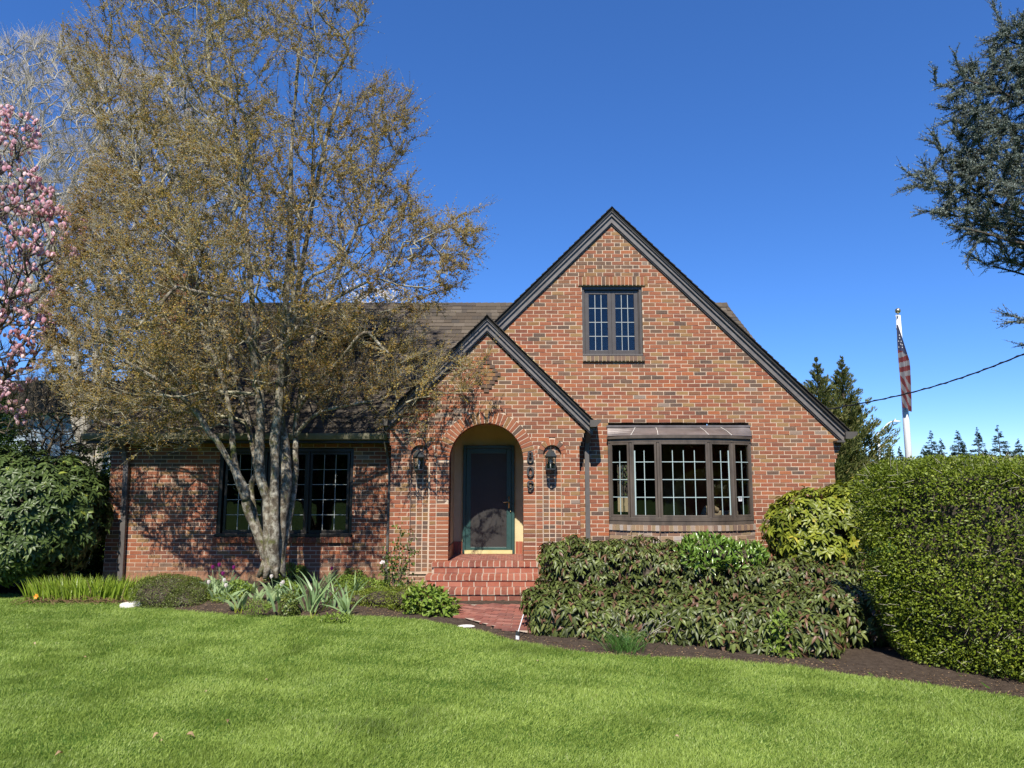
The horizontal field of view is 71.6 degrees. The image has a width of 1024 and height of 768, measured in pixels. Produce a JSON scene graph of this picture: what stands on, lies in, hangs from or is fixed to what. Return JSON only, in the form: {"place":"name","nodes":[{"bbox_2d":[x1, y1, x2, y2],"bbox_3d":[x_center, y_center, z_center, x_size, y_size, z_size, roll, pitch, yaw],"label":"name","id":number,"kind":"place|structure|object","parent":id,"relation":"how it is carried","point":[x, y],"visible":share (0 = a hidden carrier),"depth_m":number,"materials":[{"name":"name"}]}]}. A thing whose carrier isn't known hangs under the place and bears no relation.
{"place":"outdoors","nodes":[
{"label":"outdoors","id":0,"kind":"place"},
{"bbox_2d":[1,380,122,476],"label":"neighbour house","id":1,"kind":"structure","parent":0,"point":[41,405],"depth_m":25.77,"materials":[{"name":"grey"}]},
{"bbox_2d":[438,603,533,633],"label":"path","id":2,"kind":"structure","parent":0,"point":[504,617],"depth_m":9.33,"materials":[{"name":"brick"}]},
{"bbox_2d":[11,493,989,687],"bbox_3d":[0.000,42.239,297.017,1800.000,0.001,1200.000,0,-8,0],"label":"ground","id":3,"kind":"structure","parent":0,"point":[93,575],"depth_m":13.45,"materials":[{"name":"brown soil"}]},
{"bbox_2d":[0,384,40,462],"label":"evergreen tree","id":4,"kind":"object","parent":3,"relation":"on","point":[12,432],"visible":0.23,"depth_m":14.44,"materials":[{"name":"green plant"}]},
{"bbox_2d":[0,373,42,465],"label":"evergreen tree","id":5,"kind":"object","parent":3,"relation":"on","point":[9,428],"visible":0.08,"depth_m":16.37,"materials":[{"name":"green plant"}]},
{"bbox_2d":[7,362,118,462],"bbox_3d":[-8.430,1.530,13.366,2.700,4.198,1.590,-4,-9,27],"label":"bare shrub","id":6,"kind":"object","parent":3,"relation":"on","point":[53,440],"visible":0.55,"depth_m":13.28,"materials":[{"name":"brown plant"}]},
{"bbox_2d":[62,430,110,476],"bbox_3d":[-8.910,2.403,15.103,2.619,2.936,2.851,0,-8,0],"label":"evergreen tree","id":7,"kind":"object","parent":3,"relation":"on","point":[106,460],"visible":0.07,"depth_m":15.04,"materials":[{"name":"green plant"}]},
{"bbox_2d":[71,470,109,574],"bbox_3d":[-8.112,2.727,13.941,1.510,2.059,1.551,0,-8,0],"label":"evergreen tree","id":8,"kind":"object","parent":3,"relation":"on","point":[95,566],"visible":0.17,"depth_m":13.65,"materials":[{"name":"green plant"}]},
{"bbox_2d":[0,22,243,471],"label":"bare tree","id":9,"kind":"object","parent":3,"relation":"on","point":[29,82],"visible":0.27,"depth_m":20.43,"materials":[{"name":"grey plant"}]},
{"bbox_2d":[0,579,494,634],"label":"flower bed","id":10,"kind":"object","parent":3,"relation":"on","point":[363,609],"visible":0.19,"depth_m":9.85,"materials":[{"name":"soil"}]},
{"bbox_2d":[0,442,113,587],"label":"rhododendron","id":11,"kind":"object","parent":10,"relation":"on","point":[52,512],"visible":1,"depth_m":11.11,"materials":[{"name":"green plant"}]},
{"bbox_2d":[10,572,160,604],"bbox_3d":[-6.298,3.036,10.632,2.015,0.377,0.923,0,-8,0],"label":"daylily clump","id":12,"kind":"object","parent":10,"relation":"on","point":[110,590],"visible":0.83,"depth_m":10.46,"materials":[{"name":"green plant"}]},
{"bbox_2d":[128,573,211,608],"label":"mat shrub","id":13,"kind":"object","parent":10,"relation":"on","point":[169,590],"visible":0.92,"depth_m":10.11,"materials":[{"name":"green plant"}]},
{"bbox_2d":[200,565,220,584],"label":"tulip","id":14,"kind":"object","parent":10,"relation":"on","point":[212,579],"visible":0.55,"depth_m":10.61,"materials":[{"name":"green plant"}]},
{"bbox_2d":[204,578,217,589],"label":"tulip","id":15,"kind":"object","parent":10,"relation":"on","point":[211,585],"visible":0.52,"depth_m":10.41,"materials":[{"name":"green plant"}]},
{"bbox_2d":[204,588,220,600],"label":"leafy mound","id":16,"kind":"object","parent":10,"relation":"on","point":[209,596],"visible":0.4,"depth_m":10.19,"materials":[{"name":"green plant"}]},
{"bbox_2d":[206,563,228,585],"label":"tulip","id":17,"kind":"object","parent":10,"relation":"on","point":[219,564],"visible":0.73,"depth_m":10.68,"materials":[{"name":"green plant"}]},
{"bbox_2d":[210,571,224,589],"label":"tulip","id":18,"kind":"object","parent":10,"relation":"on","point":[222,582],"visible":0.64,"depth_m":10.48,"materials":[{"name":"green plant"}]},
{"bbox_2d":[208,584,229,602],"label":"tulip","id":19,"kind":"object","parent":10,"relation":"on","point":[212,594],"visible":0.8,"depth_m":10.20,"materials":[{"name":"green plant"}]},
{"bbox_2d":[207,578,235,594],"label":"tulip","id":20,"kind":"object","parent":10,"relation":"on","point":[224,580],"visible":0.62,"depth_m":10.31,"materials":[{"name":"green plant"}]},
{"bbox_2d":[210,590,242,602],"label":"leafy mound","id":21,"kind":"object","parent":10,"relation":"on","point":[226,597],"visible":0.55,"depth_m":10.11,"materials":[{"name":"green plant"}]},
{"bbox_2d":[219,565,239,585],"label":"tulip","id":22,"kind":"object","parent":10,"relation":"on","point":[233,577],"visible":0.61,"depth_m":10.66,"materials":[{"name":"green plant"}]},
{"bbox_2d":[215,583,245,602],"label":"tulip","id":23,"kind":"object","parent":10,"relation":"on","point":[237,593],"visible":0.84,"depth_m":10.12,"materials":[{"name":"green plant"}]},
{"bbox_2d":[215,583,245,593],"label":"tulip","id":24,"kind":"object","parent":10,"relation":"on","point":[227,588],"visible":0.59,"depth_m":10.39,"materials":[{"name":"green plant"}]},
{"bbox_2d":[224,591,248,609],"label":"tulip","id":25,"kind":"object","parent":10,"relation":"on","point":[241,601],"visible":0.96,"depth_m":9.68,"materials":[{"name":"green plant"}]},
{"bbox_2d":[222,578,252,594],"bbox_3d":[-4.064,3.035,10.534,0.500,0.295,0.446,0,-8,0],"label":"leafy mound","id":26,"kind":"object","parent":10,"relation":"on","point":[240,583],"visible":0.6,"depth_m":10.44,"materials":[{"name":"green plant"}]},
{"bbox_2d":[240,582,258,593],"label":"tulip","id":27,"kind":"object","parent":10,"relation":"on","point":[254,586],"visible":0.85,"depth_m":10.45,"materials":[{"name":"green plant"}]},
{"bbox_2d":[10,0,501,578],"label":"katsura tree","id":28,"kind":"object","parent":10,"relation":"on","point":[278,494],"visible":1,"depth_m":11.08,"materials":[{"name":"brown plant"}]},
{"bbox_2d":[245,588,267,599],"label":"tulip","id":29,"kind":"object","parent":10,"relation":"on","point":[261,594],"visible":0.73,"depth_m":10.28,"materials":[{"name":"green plant"}]},
{"bbox_2d":[241,597,272,615],"bbox_3d":[-3.378,2.960,9.419,0.423,0.257,0.407,0,-8,0],"label":"leafy mound","id":30,"kind":"object","parent":10,"relation":"on","point":[267,606],"visible":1,"depth_m":9.38,"materials":[{"name":"green plant"}]},
{"bbox_2d":[254,587,278,603],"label":"tulip","id":31,"kind":"object","parent":10,"relation":"on","point":[272,596],"visible":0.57,"depth_m":10.01,"materials":[{"name":"green plant"}]},
{"bbox_2d":[259,574,286,593],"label":"tulip","id":32,"kind":"object","parent":10,"relation":"on","point":[268,584],"visible":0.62,"depth_m":10.57,"materials":[{"name":"green plant"}]},
{"bbox_2d":[265,582,284,600],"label":"tulip","id":33,"kind":"object","parent":10,"relation":"on","point":[275,598],"visible":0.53,"depth_m":10.21,"materials":[{"name":"green plant"}]},
{"bbox_2d":[273,580,287,594],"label":"tulip","id":34,"kind":"object","parent":10,"relation":"on","point":[281,592],"visible":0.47,"depth_m":10.35,"materials":[{"name":"green plant"}]},
{"bbox_2d":[265,589,304,611],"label":"iris plant","id":35,"kind":"object","parent":10,"relation":"on","point":[272,602],"visible":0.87,"depth_m":9.43,"materials":[{"name":"green plant"}]},
{"bbox_2d":[274,580,301,596],"bbox_3d":[-3.311,3.082,10.538,0.480,0.351,0.438,0,-8,0],"label":"leafy mound","id":36,"kind":"object","parent":10,"relation":"on","point":[293,587],"visible":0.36,"depth_m":10.48,"materials":[{"name":"green plant"}]},
{"bbox_2d":[270,579,306,600],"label":"iris plant","id":37,"kind":"object","parent":10,"relation":"on","point":[285,591],"visible":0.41,"depth_m":9.96,"materials":[{"name":"green plant"}]},
{"bbox_2d":[277,590,300,615],"bbox_3d":[-2.984,2.927,9.498,0.334,0.348,0.293,0,-8,0],"label":"leafy mound","id":38,"kind":"object","parent":10,"relation":"on","point":[289,610],"visible":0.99,"depth_m":9.44,"materials":[{"name":"green plant"}]},
{"bbox_2d":[272,561,309,582],"bbox_3d":[-3.746,3.223,12.011,0.686,0.460,0.569,0,-8,0],"label":"leafy mound","id":39,"kind":"object","parent":10,"relation":"on","point":[291,576],"visible":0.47,"depth_m":11.92,"materials":[{"name":"green plant"}]},
{"bbox_2d":[276,570,350,611],"bbox_3d":[-2.714,2.779,9.591,0.945,0.585,0.601,-4,-9,25],"label":"iris plant","id":40,"kind":"object","parent":10,"relation":"on","point":[314,599],"visible":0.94,"depth_m":9.60,"materials":[{"name":"green plant"}]},
{"bbox_2d":[298,570,347,599],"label":"iris plant","id":41,"kind":"object","parent":10,"relation":"on","point":[309,585],"visible":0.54,"depth_m":10.45,"materials":[{"name":"green plant"}]},
{"bbox_2d":[323,567,339,582],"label":"tulip","id":42,"kind":"object","parent":10,"relation":"on","point":[330,576],"visible":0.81,"depth_m":12.04,"materials":[{"name":"green plant"}]},
{"bbox_2d":[316,579,350,609],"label":"iris plant","id":43,"kind":"object","parent":10,"relation":"on","point":[330,603],"visible":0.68,"depth_m":9.87,"materials":[{"name":"green plant"}]},
{"bbox_2d":[326,584,368,613],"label":"iris plant","id":44,"kind":"object","parent":10,"relation":"on","point":[343,606],"visible":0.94,"depth_m":9.60,"materials":[{"name":"green plant"}]},
{"bbox_2d":[332,574,364,587],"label":"leafy mound","id":45,"kind":"object","parent":10,"relation":"on","point":[349,577],"visible":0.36,"depth_m":11.57,"materials":[{"name":"green plant"}]},
{"bbox_2d":[321,569,376,598],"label":"iris plant","id":46,"kind":"object","parent":10,"relation":"on","point":[356,588],"visible":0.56,"depth_m":10.43,"materials":[{"name":"green plant"}]},
{"bbox_2d":[340,567,366,582],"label":"leafy mound","id":47,"kind":"object","parent":10,"relation":"on","point":[348,571],"visible":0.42,"depth_m":12.07,"materials":[{"name":"green plant"}]},
{"bbox_2d":[347,576,388,594],"bbox_3d":[-2.214,3.144,10.978,0.738,0.342,0.633,0,-8,0],"label":"leafy mound","id":48,"kind":"object","parent":10,"relation":"on","point":[378,582],"visible":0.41,"depth_m":10.92,"materials":[{"name":"green plant"}]},
{"bbox_2d":[345,583,431,611],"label":"shrub","id":49,"kind":"object","parent":10,"relation":"on","point":[390,597],"visible":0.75,"depth_m":9.99,"materials":[{"name":"green plant"}]},
{"bbox_2d":[373,522,420,589],"bbox_3d":[-1.735,2.659,10.723,0.708,1.129,0.398,0,-8,0],"label":"rose bush","id":50,"kind":"object","parent":10,"relation":"on","point":[401,571],"visible":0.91,"depth_m":10.70,"materials":[{"name":"green plant"}]},
{"bbox_2d":[401,578,462,616],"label":"leafy plant","id":51,"kind":"object","parent":10,"relation":"on","point":[430,604],"visible":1,"depth_m":9.54,"materials":[{"name":"green plant"}]},
{"bbox_2d":[459,625,474,627],"bbox_3d":[-0.566,3.004,8.796,0.219,0.047,0.094,0,-8,0],"label":"stone","id":52,"kind":"object","parent":10,"relation":"on","point":[463,626],"visible":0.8,"depth_m":8.77,"materials":[{"name":"white stone"}]},
{"bbox_2d":[346,280,411,302],"bbox_3d":[-4.209,0.685,22.096,2.396,8.229,1.324,0,-8,0],"label":"white blossom tree","id":53,"kind":"object","parent":3,"relation":"on","point":[392,296],"visible":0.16,"depth_m":22.56,"materials":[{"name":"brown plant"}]},
{"bbox_2d":[81,206,857,600],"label":"brick house","id":54,"kind":"structure","parent":3,"relation":"on","point":[667,382],"depth_m":12.22,"materials":[{"name":"red brick"}]},
{"bbox_2d":[215,448,353,536],"bbox_3d":[-3.931,1.886,12.384,2.338,1.518,0.170,0,-8,0],"label":"window","id":55,"kind":"structure","parent":54,"relation":"in","point":[222,514],"depth_m":12.38,"materials":[{"name":"black glass"}]},
{"bbox_2d":[413,447,424,473],"bbox_3d":[-1.513,1.243,11.592,0.194,0.445,0.292,0,-8,0],"label":"wall lantern","id":56,"kind":"object","parent":54,"relation":"attached to","point":[419,455],"depth_m":11.51,"materials":[{"name":"black metal"}]},
{"bbox_2d":[462,445,514,553],"bbox_3d":[-0.420,2.069,12.777,0.930,1.925,0.117,0,-8,0],"label":"front door","id":57,"kind":"structure","parent":54,"relation":"in","point":[488,470],"depth_m":12.79,"materials":[{"name":"green paint"}]},
{"bbox_2d":[545,446,556,472],"bbox_3d":[0.631,1.235,11.593,0.194,0.445,0.292,0,-8,0],"label":"wall lantern","id":58,"kind":"object","parent":54,"relation":"attached to","point":[550,455],"depth_m":11.51,"materials":[{"name":"black metal"}]},
{"bbox_2d":[581,286,642,355],"bbox_3d":[1.749,-1.098,12.457,1.054,1.256,0.170,0,-8,0],"label":"window","id":59,"kind":"structure","parent":54,"relation":"in","point":[610,291],"depth_m":12.46,"materials":[{"name":"paint"}]},
{"bbox_2d":[616,464,636,512],"bbox_3d":[2.360,2.602,17.711,1.500,1.200,0.060,0,-8,0],"label":"rear window","id":60,"kind":"structure","parent":54,"relation":"in","point":[623,496],"depth_m":17.69,"materials":[{"name":"glass"}]},
{"bbox_2d":[607,435,753,525],"bbox_3d":[2.832,1.606,11.790,2.462,1.477,0.443,0,-8,0],"label":"bay window","id":61,"kind":"structure","parent":54,"relation":"in","point":[632,518],"depth_m":11.69,"materials":[{"name":"paint"}]},
{"bbox_2d":[701,505,729,514],"bbox_3d":[3.641,2.682,12.600,0.717,1.084,0.707,0,-8,0],"label":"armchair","id":62,"kind":"object","parent":54,"relation":"in","point":[717,511],"visible":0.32,"depth_m":12.38,"materials":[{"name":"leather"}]},
{"bbox_2d":[827,353,1023,409],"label":"overhead cable","id":63,"kind":"object","parent":54,"relation":"attached to","point":[931,386],"visible":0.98,"depth_m":10.80,"materials":[{"name":"black rubber"}]},
{"bbox_2d":[617,465,627,495],"bbox_3d":[4.242,3.716,25.832,5.420,3.373,2.112,1,-8,-7],"label":"camellia","id":64,"kind":"object","parent":3,"relation":"on","point":[619,471],"depth_m":25.12,"materials":[{"name":"green plant"}]},
{"bbox_2d":[618,497,627,511],"bbox_3d":[3.542,4.454,24.160,11.085,1.230,0.080,0,-8,0],"label":"garden fence","id":65,"kind":"object","parent":3,"relation":"on","point":[625,504],"depth_m":24.17,"materials":[{"name":"brown wood"}]},
{"bbox_2d":[475,600,1023,698],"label":"shrub bed","id":66,"kind":"object","parent":3,"relation":"on","point":[883,660],"visible":0.11,"depth_m":7.14,"materials":[{"name":"soil"}]},
{"bbox_2d":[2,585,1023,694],"bbox_3d":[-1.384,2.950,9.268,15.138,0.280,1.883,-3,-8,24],"label":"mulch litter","id":67,"kind":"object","parent":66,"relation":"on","point":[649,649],"visible":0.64,"depth_m":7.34,"materials":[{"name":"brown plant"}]},
{"bbox_2d":[515,614,523,639],"bbox_3d":[0.093,2.786,8.132,0.121,0.273,0.052,4,-9,-28],"label":"garden light","id":68,"kind":"object","parent":66,"relation":"on","point":[517,634],"visible":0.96,"depth_m":8.09,"materials":[{"name":"white paint"}]},
{"bbox_2d":[588,626,664,655],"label":"grass tuft","id":69,"kind":"object","parent":66,"relation":"on","point":[625,645],"visible":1,"depth_m":7.51,"materials":[{"name":"green plant"}]},
{"bbox_2d":[519,579,900,659],"bbox_3d":[2.178,2.674,8.157,4.383,0.794,1.842,-1,-8,8],"label":"viburnum shrub","id":70,"kind":"object","parent":66,"relation":"on","point":[832,618],"visible":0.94,"depth_m":7.83,"materials":[{"name":"green plant"}]},
{"bbox_2d":[673,529,769,575],"bbox_3d":[2.896,2.320,9.792,1.305,0.645,0.779,0,-8,0],"label":"laurel shrub","id":71,"kind":"object","parent":66,"relation":"on","point":[718,552],"visible":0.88,"depth_m":9.61,"materials":[{"name":"green plant"}]},
{"bbox_2d":[533,534,915,616],"bbox_3d":[2.942,2.722,9.988,5.294,1.194,1.558,-1,-8,6],"label":"viburnum shrub","id":72,"kind":"object","parent":66,"relation":"on","point":[615,563],"visible":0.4,"depth_m":9.63,"materials":[{"name":"green plant"}]},
{"bbox_2d":[764,605,797,658],"bbox_3d":[2.792,2.587,7.346,0.362,0.564,0.350,5,-9,-34],"label":"leafy mound","id":73,"kind":"object","parent":66,"relation":"on","point":[781,639],"visible":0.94,"depth_m":7.29,"materials":[{"name":"green plant"}]},
{"bbox_2d":[759,476,893,567],"bbox_3d":[4.680,2.139,10.519,1.998,1.541,1.476,0,-8,0],"label":"rhododendron","id":74,"kind":"object","parent":66,"relation":"on","point":[821,524],"visible":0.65,"depth_m":10.16,"materials":[{"name":"leaf"},{"name":"brown bark"},{"name":"dark bark"}]},
{"bbox_2d":[848,451,1023,682],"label":"clipped hedge","id":75,"kind":"object","parent":66,"relation":"on","point":[954,532],"visible":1,"depth_m":6.84,"materials":[{"name":"green plant"}]},
{"bbox_2d":[803,357,893,486],"bbox_3d":[11.792,2.215,27.221,4.997,6.551,4.703,0,-8,0],"label":"cypress tree","id":76,"kind":"object","parent":3,"relation":"on","point":[817,391],"visible":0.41,"depth_m":26.49,"materials":[{"name":"green plant"}]},
{"bbox_2d":[839,408,866,479],"bbox_3d":[12.866,3.188,27.325,2.213,4.651,2.223,0,-8,0],"label":"cypress tree","id":77,"kind":"object","parent":3,"relation":"on","point":[852,454],"visible":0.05,"depth_m":26.90,"materials":[{"name":"green plant"}]},
{"bbox_2d":[824,355,900,488],"bbox_3d":[12.939,2.163,27.357,4.551,6.693,4.635,0,-8,0],"label":"cypress tree","id":78,"kind":"object","parent":3,"relation":"on","point":[841,377],"visible":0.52,"depth_m":26.98,"materials":[{"name":"green plant"}]},
{"bbox_2d":[877,419,900,458],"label":"street lamp","id":79,"kind":"object","parent":3,"relation":"on","point":[895,420],"visible":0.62,"depth_m":70.04,"materials":[{"name":"white metal"}]},
{"bbox_2d":[896,446,903,484],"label":"fir tree","id":80,"kind":"object","parent":3,"relation":"on","point":[899,453],"visible":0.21,"depth_m":119.42,"materials":[{"name":"green plant"}]},
{"bbox_2d":[895,308,912,458],"bbox_3d":[8.891,1.095,15.993,0.193,5.743,0.186,0,-8,0],"label":"flagpole","id":81,"kind":"object","parent":3,"relation":"on","point":[907,434],"visible":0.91,"depth_m":15.97,"materials":[{"name":"white metal"}]},
{"bbox_2d":[897,325,911,411],"bbox_3d":[8.873,-0.366,16.036,0.231,2.000,0.110,0,-8,0],"label":"flag","id":82,"kind":"object","parent":81,"relation":"hanging from","point":[904,369],"visible":0.98,"depth_m":16.04,"materials":[{"name":"multicoloured fabric"}]},
{"bbox_2d":[921,430,946,474],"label":"fir tree","id":83,"kind":"object","parent":3,"relation":"on","point":[929,451],"visible":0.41,"depth_m":104.59,"materials":[{"name":"green plant"}]},
{"bbox_2d":[933,438,948,460],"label":"fir tree","id":84,"kind":"object","parent":3,"relation":"on","point":[942,445],"visible":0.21,"depth_m":111.54,"materials":[{"name":"green plant"}]},
{"bbox_2d":[891,0,1023,348],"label":"blue cedar","id":85,"kind":"object","parent":3,"relation":"on","point":[969,169],"visible":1,"depth_m":10.00,"materials":[{"name":"green plant"}]},
{"bbox_2d":[949,430,969,470],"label":"fir tree","id":86,"kind":"object","parent":3,"relation":"on","point":[961,448],"visible":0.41,"depth_m":104.61,"materials":[{"name":"green plant"}]},
{"bbox_2d":[968,427,988,455],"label":"fir tree","id":87,"kind":"object","parent":3,"relation":"on","point":[978,435],"visible":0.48,"depth_m":104.75,"materials":[{"name":"green plant"}]},
{"bbox_2d":[989,425,1013,468],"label":"fir tree","id":88,"kind":"object","parent":3,"relation":"on","point":[998,442],"visible":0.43,"depth_m":99.75,"materials":[{"name":"green plant"}]},
{"bbox_2d":[1011,439,1023,456],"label":"fir tree","id":89,"kind":"object","parent":3,"relation":"on","point":[1017,450],"visible":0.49,"depth_m":104.60,"materials":[{"name":"green plant"}]},
{"bbox_2d":[0,592,1023,767],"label":"lawn","id":90,"kind":"structure","parent":0,"point":[398,694],"depth_m":5.91,"materials":[{"name":"green plant"}]},
{"bbox_2d":[0,103,89,433],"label":"magnolia tree","id":91,"kind":"object","parent":90,"relation":"on","point":[6,311],"visible":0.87,"depth_m":11.69,"materials":[{"name":"pink plant"}]},
{"bbox_2d":[119,601,140,607],"bbox_3d":[-5.439,3.156,10.172,0.352,0.096,0.242,0,-8,0],"label":"stepping stone","id":92,"kind":"object","parent":90,"relation":"on","point":[126,604],"visible":0.67,"depth_m":10.07,"materials":[{"name":"white stone"}]},
{"bbox_2d":[316,609,351,623],"bbox_3d":[-2.262,2.977,9.075,0.468,0.155,0.402,0,-8,0],"label":"leafy mound","id":93,"kind":"object","parent":90,"relation":"on","point":[337,618],"visible":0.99,"depth_m":9.03,"materials":[{"name":"green plant"}]},
{"bbox_2d":[0,0,1023,459],"label":"sky","id":94,"kind":"structure","parent":0,"point":[755,144],"materials":[{"name":"blue"}]}
]}

